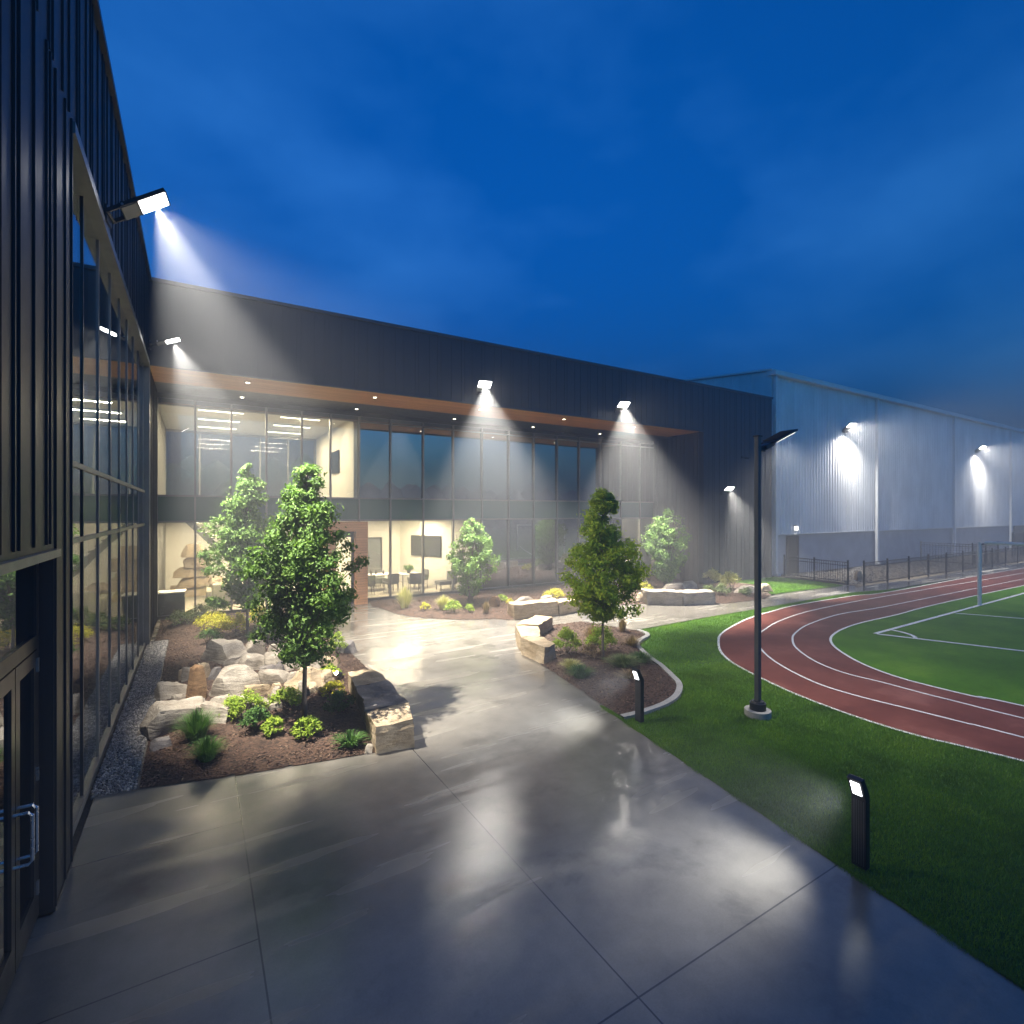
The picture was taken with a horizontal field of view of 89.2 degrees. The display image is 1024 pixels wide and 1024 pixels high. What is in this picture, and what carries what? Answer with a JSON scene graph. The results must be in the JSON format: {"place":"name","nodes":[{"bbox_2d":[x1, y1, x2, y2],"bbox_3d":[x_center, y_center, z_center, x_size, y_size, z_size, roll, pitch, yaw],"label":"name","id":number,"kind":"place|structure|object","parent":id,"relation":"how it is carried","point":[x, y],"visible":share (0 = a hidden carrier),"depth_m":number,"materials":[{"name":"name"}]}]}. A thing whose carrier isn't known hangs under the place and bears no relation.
{"place":"outdoors","nodes":[
{"label":"outdoors","id":0,"kind":"place"},
{"bbox_2d":[186,522,229,562],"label":"staircase","id":1,"kind":"structure","parent":0,"point":[206,538],"depth_m":21.18,"materials":[{"name":"carpet"}]},
{"bbox_2d":[394,586,412,608],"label":"ornamental grass","id":2,"kind":"object","parent":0,"point":[404,600],"depth_m":18.88,"materials":[{"name":"plant"}]},
{"bbox_2d":[0,563,1023,1023],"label":"pavement","id":3,"kind":"structure","parent":0,"point":[514,837],"depth_m":4.88,"materials":[{"name":"concrete"}]},
{"bbox_2d":[91,648,164,800],"bbox_3d":[-7.435,3.611,10.477,0.460,0.050,9.070,0,0,-31],"label":"gravel strip","id":4,"kind":"object","parent":3,"relation":"on","point":[92,797],"visible":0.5,"depth_m":6.88,"materials":[{"name":"gravel"}]},
{"bbox_2d":[90,640,167,796],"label":"pebbles","id":5,"kind":"object","parent":4,"relation":"on","point":[152,660],"visible":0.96,"depth_m":8.36,"materials":[{"name":"grey gravel"}]},
{"bbox_2d":[139,611,374,787],"bbox_3d":[-5.992,3.527,12.935,5.200,0.122,13.170,0,0,-31],"label":"planting bed","id":6,"kind":"object","parent":3,"relation":"on","point":[261,740],"visible":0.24,"depth_m":7.98,"materials":[{"name":"brown soil"}]},
{"bbox_2d":[149,735,171,751],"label":"boulder","id":7,"kind":"object","parent":6,"relation":"on","point":[158,743],"visible":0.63,"depth_m":7.82,"materials":[{"name":"stone"}]},
{"bbox_2d":[154,681,186,700],"bbox_3d":[-6.561,3.446,9.954,0.790,0.377,0.456,0,0,-6],"label":"boulder","id":8,"kind":"object","parent":6,"relation":"on","point":[163,690],"visible":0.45,"depth_m":9.91,"materials":[{"name":"stone"}]},
{"bbox_2d":[139,696,204,740],"bbox_3d":[-5.558,3.378,8.662,0.790,0.475,1.050,0,0,40],"label":"boulder","id":9,"kind":"object","parent":6,"relation":"on","point":[159,718],"visible":0.67,"depth_m":8.33,"materials":[{"name":"stone"}]},
{"bbox_2d":[165,608,197,624],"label":"shrub","id":10,"kind":"object","parent":6,"relation":"on","point":[177,615],"visible":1,"depth_m":16.09,"materials":[{"name":"green plant"}]},
{"bbox_2d":[168,707,221,741],"bbox_3d":[-4.861,3.240,7.995,0.798,0.516,0.790,0,0,-31],"label":"fine leaved plant","id":11,"kind":"object","parent":6,"relation":"on","point":[195,729],"visible":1,"depth_m":7.94,"materials":[{"name":"green plant"}]},
{"bbox_2d":[186,664,206,697],"bbox_3d":[-5.906,3.206,9.671,0.389,0.743,0.311,0,0,-3],"label":"boulder","id":12,"kind":"object","parent":6,"relation":"on","point":[197,684],"visible":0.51,"depth_m":9.58,"materials":[{"name":"brown stone"}]},
{"bbox_2d":[186,603,211,618],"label":"shrub","id":13,"kind":"object","parent":6,"relation":"on","point":[200,608],"visible":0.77,"depth_m":16.88,"materials":[{"name":"green plant"}]},
{"bbox_2d":[183,734,227,762],"bbox_3d":[-4.326,3.330,7.351,0.648,0.361,0.643,0,0,-31],"label":"fine leaved plant","id":14,"kind":"object","parent":6,"relation":"on","point":[206,750],"visible":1,"depth_m":7.32,"materials":[{"name":"green plant"}]},
{"bbox_2d":[194,627,223,642],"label":"shrub","id":15,"kind":"object","parent":6,"relation":"on","point":[213,633],"visible":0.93,"depth_m":13.73,"materials":[{"name":"green plant"}]},
{"bbox_2d":[193,611,234,630],"bbox_3d":[-8.806,3.223,15.361,1.114,0.602,1.157,0,0,-31],"label":"shrub","id":16,"kind":"object","parent":6,"relation":"on","point":[217,619],"visible":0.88,"depth_m":15.24,"materials":[{"name":"yellow plant"}]},
{"bbox_2d":[200,701,230,723],"bbox_3d":[-5.074,3.377,8.727,0.749,0.402,0.474,0,0,-1],"label":"boulder","id":17,"kind":"object","parent":6,"relation":"on","point":[210,705],"visible":0.42,"depth_m":8.60,"materials":[{"name":"stone"}]},
{"bbox_2d":[200,638,247,664],"bbox_3d":[-6.799,3.292,12.317,1.370,0.572,0.729,0,0,32],"label":"boulder","id":18,"kind":"object","parent":6,"relation":"on","point":[219,651],"visible":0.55,"depth_m":12.13,"materials":[{"name":"stone"}]},
{"bbox_2d":[208,664,260,696],"bbox_3d":[-5.375,3.267,10.105,1.232,0.621,0.817,0,0,2],"label":"boulder","id":19,"kind":"object","parent":6,"relation":"on","point":[234,679],"visible":0.6,"depth_m":9.83,"materials":[{"name":"stone"}]},
{"bbox_2d":[218,611,251,632],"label":"shrub","id":20,"kind":"object","parent":6,"relation":"on","point":[239,619],"visible":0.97,"depth_m":14.86,"materials":[{"name":"green plant"}]},
{"bbox_2d":[196,462,279,634],"bbox_3d":[-7.483,1.079,14.663,2.258,4.984,2.470,0,0,22],"label":"tree","id":21,"kind":"object","parent":6,"relation":"on","point":[239,532],"visible":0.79,"depth_m":14.35,"materials":[{"name":"green plant"}]},
{"bbox_2d":[218,688,269,721],"bbox_3d":[-4.654,3.289,8.880,0.700,0.468,0.776,0,0,29],"label":"shrub","id":22,"kind":"object","parent":6,"relation":"on","point":[233,701],"visible":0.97,"depth_m":8.84,"materials":[{"name":"green plant"}]},
{"bbox_2d":[238,653,264,669],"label":"boulder","id":23,"kind":"object","parent":6,"relation":"on","point":[254,661],"visible":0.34,"depth_m":11.45,"materials":[{"name":"stone"}]},
{"bbox_2d":[236,705,271,730],"bbox_3d":[-4.115,3.294,8.293,0.548,0.456,0.536,0,0,-31],"label":"shrub","id":24,"kind":"object","parent":6,"relation":"on","point":[257,715],"visible":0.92,"depth_m":8.21,"materials":[{"name":"green plant"}]},
{"bbox_2d":[246,639,266,654],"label":"boulder","id":25,"kind":"object","parent":6,"relation":"on","point":[251,647],"visible":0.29,"depth_m":12.49,"materials":[{"name":"stone"}]},
{"bbox_2d":[244,684,270,695],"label":"boulder","id":26,"kind":"object","parent":6,"relation":"on","point":[263,689],"visible":0.47,"depth_m":9.84,"materials":[{"name":"beige stone"}]},
{"bbox_2d":[260,715,284,736],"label":"shrub","id":27,"kind":"object","parent":6,"relation":"on","point":[270,724],"visible":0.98,"depth_m":8.04,"materials":[{"name":"green plant"}]},
{"bbox_2d":[258,669,288,684],"bbox_3d":[-4.955,3.414,10.725,0.720,0.328,0.455,0,0,-1],"label":"boulder","id":28,"kind":"object","parent":6,"relation":"on","point":[269,676],"visible":0.54,"depth_m":10.56,"materials":[{"name":"stone"}]},
{"bbox_2d":[264,650,283,664],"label":"boulder","id":29,"kind":"object","parent":6,"relation":"on","point":[270,658],"visible":0.2,"depth_m":11.36,"materials":[{"name":"stone"}]},
{"bbox_2d":[267,685,301,706],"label":"shrub","id":30,"kind":"object","parent":6,"relation":"on","point":[291,692],"visible":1,"depth_m":9.32,"materials":[{"name":"green plant"}]},
{"bbox_2d":[231,461,369,717],"bbox_3d":[-3.491,1.350,8.699,2.083,4.440,2.100,0,0,-4],"label":"tree","id":31,"kind":"object","parent":6,"relation":"on","point":[304,624],"visible":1,"depth_m":8.36,"materials":[{"name":"green plant"}]},
{"bbox_2d":[284,666,322,687],"bbox_3d":[-4.120,3.341,10.475,0.816,0.475,0.794,0,0,-1],"label":"boulder","id":32,"kind":"object","parent":6,"relation":"on","point":[313,674],"visible":0.3,"depth_m":10.30,"materials":[{"name":"beige stone"}]},
{"bbox_2d":[289,714,324,738],"bbox_3d":[-3.179,3.345,8.042,0.463,0.354,0.481,0,0,21],"label":"shrub","id":33,"kind":"object","parent":6,"relation":"on","point":[314,722],"visible":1,"depth_m":8.00,"materials":[{"name":"green plant"}]},
{"bbox_2d":[320,669,334,686],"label":"boulder","id":34,"kind":"object","parent":6,"relation":"on","point":[326,675],"visible":0.39,"depth_m":10.45,"materials":[{"name":"beige stone"}]},
{"bbox_2d":[318,680,345,696],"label":"shrub","id":35,"kind":"object","parent":6,"relation":"on","point":[330,685],"visible":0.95,"depth_m":9.88,"materials":[{"name":"yellow plant"}]},
{"bbox_2d":[329,631,347,653],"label":"shrub","id":36,"kind":"object","parent":6,"relation":"on","point":[338,638],"visible":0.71,"depth_m":12.78,"materials":[{"name":"green plant"}]},
{"bbox_2d":[321,690,355,712],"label":"shrub","id":37,"kind":"object","parent":6,"relation":"on","point":[338,703],"visible":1,"depth_m":9.02,"materials":[{"name":"green plant"}]},
{"bbox_2d":[335,640,356,653],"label":"boulder","id":38,"kind":"object","parent":6,"relation":"on","point":[350,648],"visible":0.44,"depth_m":13.17,"materials":[{"name":"stone"}]},
{"bbox_2d":[329,727,370,749],"bbox_3d":[-2.453,3.418,7.869,0.685,0.261,0.646,0,0,-31],"label":"strap leaved plant","id":39,"kind":"object","parent":6,"relation":"on","point":[351,740],"visible":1,"depth_m":7.84,"materials":[{"name":"green plant"}]},
{"bbox_2d":[140,575,768,786],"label":"bark chips","id":40,"kind":"object","parent":6,"relation":"on","point":[318,734],"visible":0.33,"depth_m":11.54,"materials":[{"name":"brown wood"}]},
{"bbox_2d":[348,669,387,701],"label":"stone block","id":41,"kind":"structure","parent":3,"relation":"on","point":[364,677],"depth_m":9.84,"materials":[{"name":"beige stone"}]},
{"bbox_2d":[354,681,406,727],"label":"stone block","id":42,"kind":"structure","parent":3,"relation":"on","point":[372,697],"depth_m":8.86,"materials":[{"name":"stone"}]},
{"bbox_2d":[0,0,772,1011],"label":"office building","id":43,"kind":"structure","parent":3,"relation":"on","point":[90,300],"depth_m":14.35,"materials":[{"name":"black metal"}]},
{"bbox_2d":[0,669,34,1011],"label":"door","id":44,"kind":"structure","parent":43,"relation":"in","point":[7,683],"depth_m":3.91,"materials":[{"name":"black metal"}]},
{"bbox_2d":[13,650,38,972],"bbox_3d":[-3.974,2.390,4.301,0.178,2.360,0.620,0,0,-31],"label":"door","id":45,"kind":"structure","parent":43,"relation":"in","point":[25,671],"depth_m":4.27,"materials":[{"name":"black"}]},
{"bbox_2d":[104,188,170,228],"bbox_3d":[-5.280,-4.279,7.331,0.720,0.579,0.362,0,0,-24],"label":"floodlight","id":46,"kind":"object","parent":43,"relation":"attached to","point":[134,207],"visible":1,"depth_m":7.28,"materials":[{"name":"grey paint"}]},
{"bbox_2d":[148,335,180,349],"bbox_3d":[-9.111,-4.438,13.613,0.697,0.396,0.312,0,0,-26],"label":"floodlight","id":47,"kind":"object","parent":43,"relation":"attached to","point":[160,341],"visible":1,"depth_m":13.55,"materials":[{"name":"grey paint"}]},
{"bbox_2d":[158,589,185,615],"bbox_3d":[-11.876,3.160,18.117,0.830,0.800,0.760,0,0,-31],"label":"cabinet","id":48,"kind":"object","parent":43,"relation":"on","point":[170,602],"visible":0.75,"depth_m":17.82,"materials":[{"name":"grey wood"}]},
{"bbox_2d":[170,585,206,596],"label":"boulder","id":49,"kind":"object","parent":43,"relation":"in","point":[200,591],"visible":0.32,"depth_m":21.84,"materials":[{"name":"beige stone"}]},
{"bbox_2d":[175,575,210,587],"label":"boulder","id":50,"kind":"object","parent":49,"relation":"on","point":[202,581],"visible":0.79,"depth_m":21.80,"materials":[{"name":"beige stone"}]},
{"bbox_2d":[172,567,209,577],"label":"boulder","id":51,"kind":"object","parent":50,"relation":"on","point":[181,572],"visible":0.81,"depth_m":21.76,"materials":[{"name":"beige stone"}]},
{"bbox_2d":[183,556,210,568],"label":"boulder","id":52,"kind":"object","parent":51,"relation":"on","point":[188,562],"visible":0.69,"depth_m":21.87,"materials":[{"name":"beige stone"}]},
{"bbox_2d":[180,544,203,557],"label":"boulder","id":53,"kind":"object","parent":52,"relation":"on","point":[188,551],"visible":0.75,"depth_m":21.88,"materials":[{"name":"beige stone"}]},
{"bbox_2d":[206,581,273,602],"bbox_3d":[-10.678,3.120,20.642,2.560,0.880,1.130,0,0,-31],"label":"sofa","id":54,"kind":"object","parent":43,"relation":"on","point":[214,590],"visible":0.23,"depth_m":19.71,"materials":[{"name":"beige fabric"}]},
{"bbox_2d":[166,429,315,494],"bbox_3d":[-13.220,-2.090,25.785,6.600,3.520,0.120,0,0,-31],"label":"rear window frame","id":55,"kind":"structure","parent":43,"relation":"in","point":[170,430],"depth_m":26.06,"materials":[{"name":"brown metal"}]},
{"bbox_2d":[332,450,338,473],"bbox_3d":[-7.993,-2.250,23.462,0.081,1.000,1.400,0,0,-31],"label":"television","id":56,"kind":"object","parent":43,"relation":"attached to","point":[335,461],"visible":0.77,"depth_m":23.24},
{"bbox_2d":[368,537,381,583],"bbox_3d":[-6.920,2.405,25.577,1.050,2.310,0.060,0,0,-31],"label":"door frame","id":57,"kind":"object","parent":43,"relation":"in","point":[375,551],"depth_m":25.67,"materials":[{"name":"grey metal"}]},
{"bbox_2d":[368,539,380,583],"bbox_3d":[-6.920,2.445,25.577,0.890,2.230,0.020,0,0,-31],"label":"door leaf","id":58,"kind":"structure","parent":57,"relation":"in","point":[374,545],"depth_m":25.64,"materials":[{"name":"glass"}]},
{"bbox_2d":[407,573,421,591],"bbox_3d":[-4.333,3.131,23.099,0.580,0.861,0.525,0,0,-21],"label":"armchair","id":59,"kind":"object","parent":43,"relation":"on","point":[414,578],"visible":0.97,"depth_m":22.86,"materials":[{"name":"grey fabric"}]},
{"bbox_2d":[411,535,440,556],"bbox_3d":[-4.222,1.650,25.427,1.900,1.000,0.081,0,0,32],"label":"television","id":60,"kind":"object","parent":43,"relation":"attached to","point":[432,545],"visible":1,"depth_m":25.35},
{"bbox_2d":[476,379,492,396],"bbox_3d":[-1.027,-4.492,18.858,0.520,0.504,0.647,0,0,-17],"label":"floodlight","id":61,"kind":"object","parent":43,"relation":"attached to","point":[483,387],"visible":1,"depth_m":18.82,"materials":[{"name":"grey paint"}]},
{"bbox_2d":[614,400,630,414],"bbox_3d":[4.740,-4.492,22.364,0.520,0.504,0.647,0,0,-17],"label":"floodlight","id":62,"kind":"object","parent":43,"relation":"attached to","point":[622,405],"visible":1,"depth_m":22.33,"materials":[{"name":"grey paint"}]},
{"bbox_2d":[366,702,414,754],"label":"stone block","id":63,"kind":"structure","parent":3,"relation":"on","point":[389,728],"depth_m":7.87,"materials":[{"name":"beige stone"}]},
{"bbox_2d":[515,625,540,652],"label":"stone block","id":64,"kind":"structure","parent":3,"relation":"on","point":[525,631],"depth_m":13.88,"materials":[{"name":"beige stone"}]},
{"bbox_2d":[507,599,558,619],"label":"stone block","id":65,"kind":"structure","parent":3,"relation":"on","point":[523,609],"depth_m":17.68,"materials":[{"name":"beige stone"}]},
{"bbox_2d":[515,615,552,635],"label":"stone block","id":66,"kind":"structure","parent":3,"relation":"on","point":[545,623],"depth_m":15.08,"materials":[{"name":"beige stone"}]},
{"bbox_2d":[521,636,555,663],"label":"stone block","id":67,"kind":"structure","parent":3,"relation":"on","point":[542,649],"depth_m":12.53,"materials":[{"name":"beige stone"}]},
{"bbox_2d":[557,598,580,615],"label":"stone block","id":68,"kind":"structure","parent":3,"relation":"on","point":[563,609],"depth_m":18.28,"materials":[{"name":"beige stone"}]},
{"bbox_2d":[369,576,770,619],"bbox_3d":[3.673,3.535,21.961,17.706,0.106,7.787,0,0,-31],"label":"planting bed","id":69,"kind":"object","parent":3,"relation":"on","point":[479,615],"visible":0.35,"depth_m":20.53,"materials":[{"name":"brown soil"}]},
{"bbox_2d":[446,517,500,604],"bbox_3d":[-1.405,1.898,19.660,2.094,3.415,2.237,0,0,-31],"label":"tree","id":70,"kind":"object","parent":69,"relation":"on","point":[479,556],"visible":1,"depth_m":19.44,"materials":[{"name":"green plant"}]},
{"bbox_2d":[639,508,692,585],"bbox_3d":[6.964,1.709,23.686,2.438,3.792,2.105,0,0,-31],"label":"tree","id":71,"kind":"object","parent":69,"relation":"on","point":[664,537],"visible":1,"depth_m":23.31,"materials":[{"name":"green plant"}]},
{"bbox_2d":[702,567,721,585],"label":"shrub","id":72,"kind":"object","parent":69,"relation":"on","point":[711,574],"visible":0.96,"depth_m":24.25,"materials":[{"name":"green plant"}]},
{"bbox_2d":[718,571,741,588],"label":"shrub","id":73,"kind":"object","parent":69,"relation":"on","point":[732,576],"visible":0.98,"depth_m":23.40,"materials":[{"name":"green plant"}]},
{"bbox_2d":[539,622,675,714],"bbox_3d":[1.964,3.539,13.074,3.426,0.098,7.867,0,0,6],"label":"planting bed","id":74,"kind":"object","parent":3,"relation":"on","point":[650,695],"visible":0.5,"depth_m":11.18,"materials":[{"name":"brown soil"}]},
{"bbox_2d":[552,627,581,652],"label":"shrub","id":75,"kind":"object","parent":74,"relation":"on","point":[568,635],"visible":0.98,"depth_m":12.91,"materials":[{"name":"green plant"}]},
{"bbox_2d":[580,642,599,657],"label":"shrub","id":76,"kind":"object","parent":74,"relation":"on","point":[592,651],"visible":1,"depth_m":12.42,"materials":[{"name":"green plant"}]},
{"bbox_2d":[584,624,617,650],"bbox_3d":[2.283,3.198,13.158,0.852,0.688,0.827,0,0,-31],"label":"shrub","id":77,"kind":"object","parent":74,"relation":"on","point":[608,637],"visible":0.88,"depth_m":13.07,"materials":[{"name":"green plant"}]},
{"bbox_2d":[556,487,655,659],"bbox_3d":[2.130,1.495,12.285,2.155,4.192,2.138,0,0,-31],"label":"tree","id":78,"kind":"object","parent":74,"relation":"on","point":[605,553],"visible":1,"depth_m":12.03,"materials":[{"name":"green plant"}]},
{"bbox_2d":[639,589,682,605],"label":"stone block","id":79,"kind":"structure","parent":3,"relation":"on","point":[662,597],"depth_m":20.08,"materials":[{"name":"stone"}]},
{"bbox_2d":[677,589,715,604],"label":"stone block","id":80,"kind":"structure","parent":3,"relation":"on","point":[698,597],"depth_m":20.15,"materials":[{"name":"stone"}]},
{"bbox_2d":[37,540,1023,918],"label":"ground","id":81,"kind":"structure","parent":0,"point":[87,810],"depth_m":29.47,"materials":[{"name":"grey concrete"}]},
{"bbox_2d":[684,368,1023,575],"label":"warehouse","id":82,"kind":"structure","parent":81,"relation":"on","point":[885,477],"depth_m":35.11,"materials":[{"name":"metal"}]},
{"bbox_2d":[789,537,797,573],"bbox_3d":[16.380,2.530,30.228,0.900,2.100,0.163,0,0,-31],"label":"door","id":83,"kind":"structure","parent":82,"relation":"in","point":[793,542],"depth_m":30.25,"materials":[{"name":"metal"}]},
{"bbox_2d":[1013,525,1023,548],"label":"dock door","id":84,"kind":"structure","parent":82,"relation":"in","point":[1016,529],"depth_m":49.93,"materials":[{"name":"metal"}]},
{"bbox_2d":[787,550,1023,583],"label":"gravel","id":85,"kind":"structure","parent":81,"relation":"on","point":[879,571],"depth_m":31.94,"materials":[{"name":"grey gravel"}]},
{"bbox_2d":[920,541,971,563],"bbox_3d":[30.153,2.845,36.064,0.065,1.550,2.965,0,0,-31],"label":"fence","id":86,"kind":"object","parent":85,"relation":"on","point":[944,547],"visible":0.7,"depth_m":36.26,"materials":[{"name":"metal"}]},
{"bbox_2d":[972,541,998,563],"bbox_3d":[32.914,2.845,36.046,4.765,1.550,0.065,0,0,-31],"label":"fence","id":87,"kind":"object","parent":85,"relation":"on","point":[974,547],"visible":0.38,"depth_m":36.03,"materials":[{"name":"metal"}]},
{"bbox_2d":[863,546,1023,585],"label":"fence","id":88,"kind":"object","parent":81,"relation":"on","point":[918,566],"visible":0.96,"depth_m":29.34,"materials":[{"name":"black metal"}]},
{"bbox_2d":[84,0,1023,476],"label":"sky","id":89,"kind":"structure","parent":0,"point":[832,191],"materials":[{"name":"blue"}]},
{"bbox_2d":[563,663,596,678],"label":"ornamental grass","id":90,"kind":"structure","parent":0,"point":[579,672],"depth_m":11.09,"materials":[{"name":"green plant"}]},
{"bbox_2d":[602,653,643,668],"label":"ornamental grass","id":91,"kind":"object","parent":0,"point":[619,661],"depth_m":11.78,"materials":[{"name":"green plant"}]},
{"bbox_2d":[628,650,658,662],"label":"ornamental grass","id":92,"kind":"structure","parent":0,"point":[642,656],"depth_m":12.17,"materials":[{"name":"green plant"}]},
{"bbox_2d":[738,577,842,594],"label":"lawn","id":93,"kind":"structure","parent":0,"point":[792,586],"depth_m":24.93,"materials":[{"name":"green plant"}]},
{"bbox_2d":[599,577,1023,989],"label":"lawn","id":94,"kind":"structure","parent":0,"point":[907,845],"depth_m":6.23,"materials":[{"name":"green plant"}]},
{"bbox_2d":[632,668,643,722],"bbox_3d":[2.158,3.141,8.907,0.168,0.919,0.140,0,0,-31],"label":"bollard light","id":95,"kind":"object","parent":94,"relation":"on","point":[639,696],"visible":1,"depth_m":8.88,"materials":[{"name":"grey paint"}]},
{"bbox_2d":[620,629,682,719],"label":"kerb","id":96,"kind":"structure","parent":94,"relation":"on","point":[677,693],"depth_m":10.26,"materials":[{"name":"concrete"}]},
{"bbox_2d":[744,429,797,720],"bbox_3d":[4.686,1.108,9.408,1.196,5.285,0.440,0,0,-31],"label":"lamp post","id":97,"kind":"object","parent":94,"relation":"on","point":[756,708],"visible":0.96,"depth_m":9.18,"materials":[{"name":"metal"}]},
{"bbox_2d":[847,774,869,870],"bbox_3d":[3.510,3.136,5.259,0.168,0.929,0.140,0,0,-31],"label":"bollard light","id":98,"kind":"object","parent":94,"relation":"on","point":[860,826],"visible":1,"depth_m":5.24,"materials":[{"name":"grey paint"}]},
{"bbox_2d":[784,574,884,585],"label":"path","id":99,"kind":"structure","parent":0,"point":[858,584],"depth_m":27.42,"materials":[{"name":"concrete"}]},
{"bbox_2d":[784,555,848,584],"bbox_3d":[16.049,3.010,27.547,0.065,1.220,3.707,0,0,-23],"label":"fence","id":100,"kind":"object","parent":99,"relation":"on","point":[823,563],"visible":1,"depth_m":27.06,"materials":[{"name":"black metal"}]},
{"bbox_2d":[720,568,1023,759],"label":"running track","id":101,"kind":"structure","parent":0,"point":[812,641],"depth_m":11.60,"materials":[{"name":"rubber"}]},
{"bbox_2d":[717,568,1023,761],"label":"track markings","id":102,"kind":"object","parent":101,"relation":"on","point":[722,632],"visible":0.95,"depth_m":12.02,"materials":[{"name":"paint"}]},
{"bbox_2d":[832,586,1023,704],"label":"sports field","id":103,"kind":"structure","parent":0,"point":[994,673],"depth_m":14.01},
{"bbox_2d":[166,453,315,495],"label":"distant wood","id":104,"kind":"object","parent":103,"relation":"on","point":[214,477],"visible":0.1,"depth_m":57.36,"materials":[{"name":"grey plant"}]},
{"bbox_2d":[875,593,1023,650],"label":"field markings","id":105,"kind":"object","parent":103,"relation":"on","point":[914,637],"visible":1,"depth_m":16.45,"materials":[{"name":"paint"}]},
{"bbox_2d":[977,541,1023,604],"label":"football goal","id":106,"kind":"object","parent":103,"relation":"on","point":[979,573],"visible":1,"depth_m":20.03,"materials":[{"name":"paint"}]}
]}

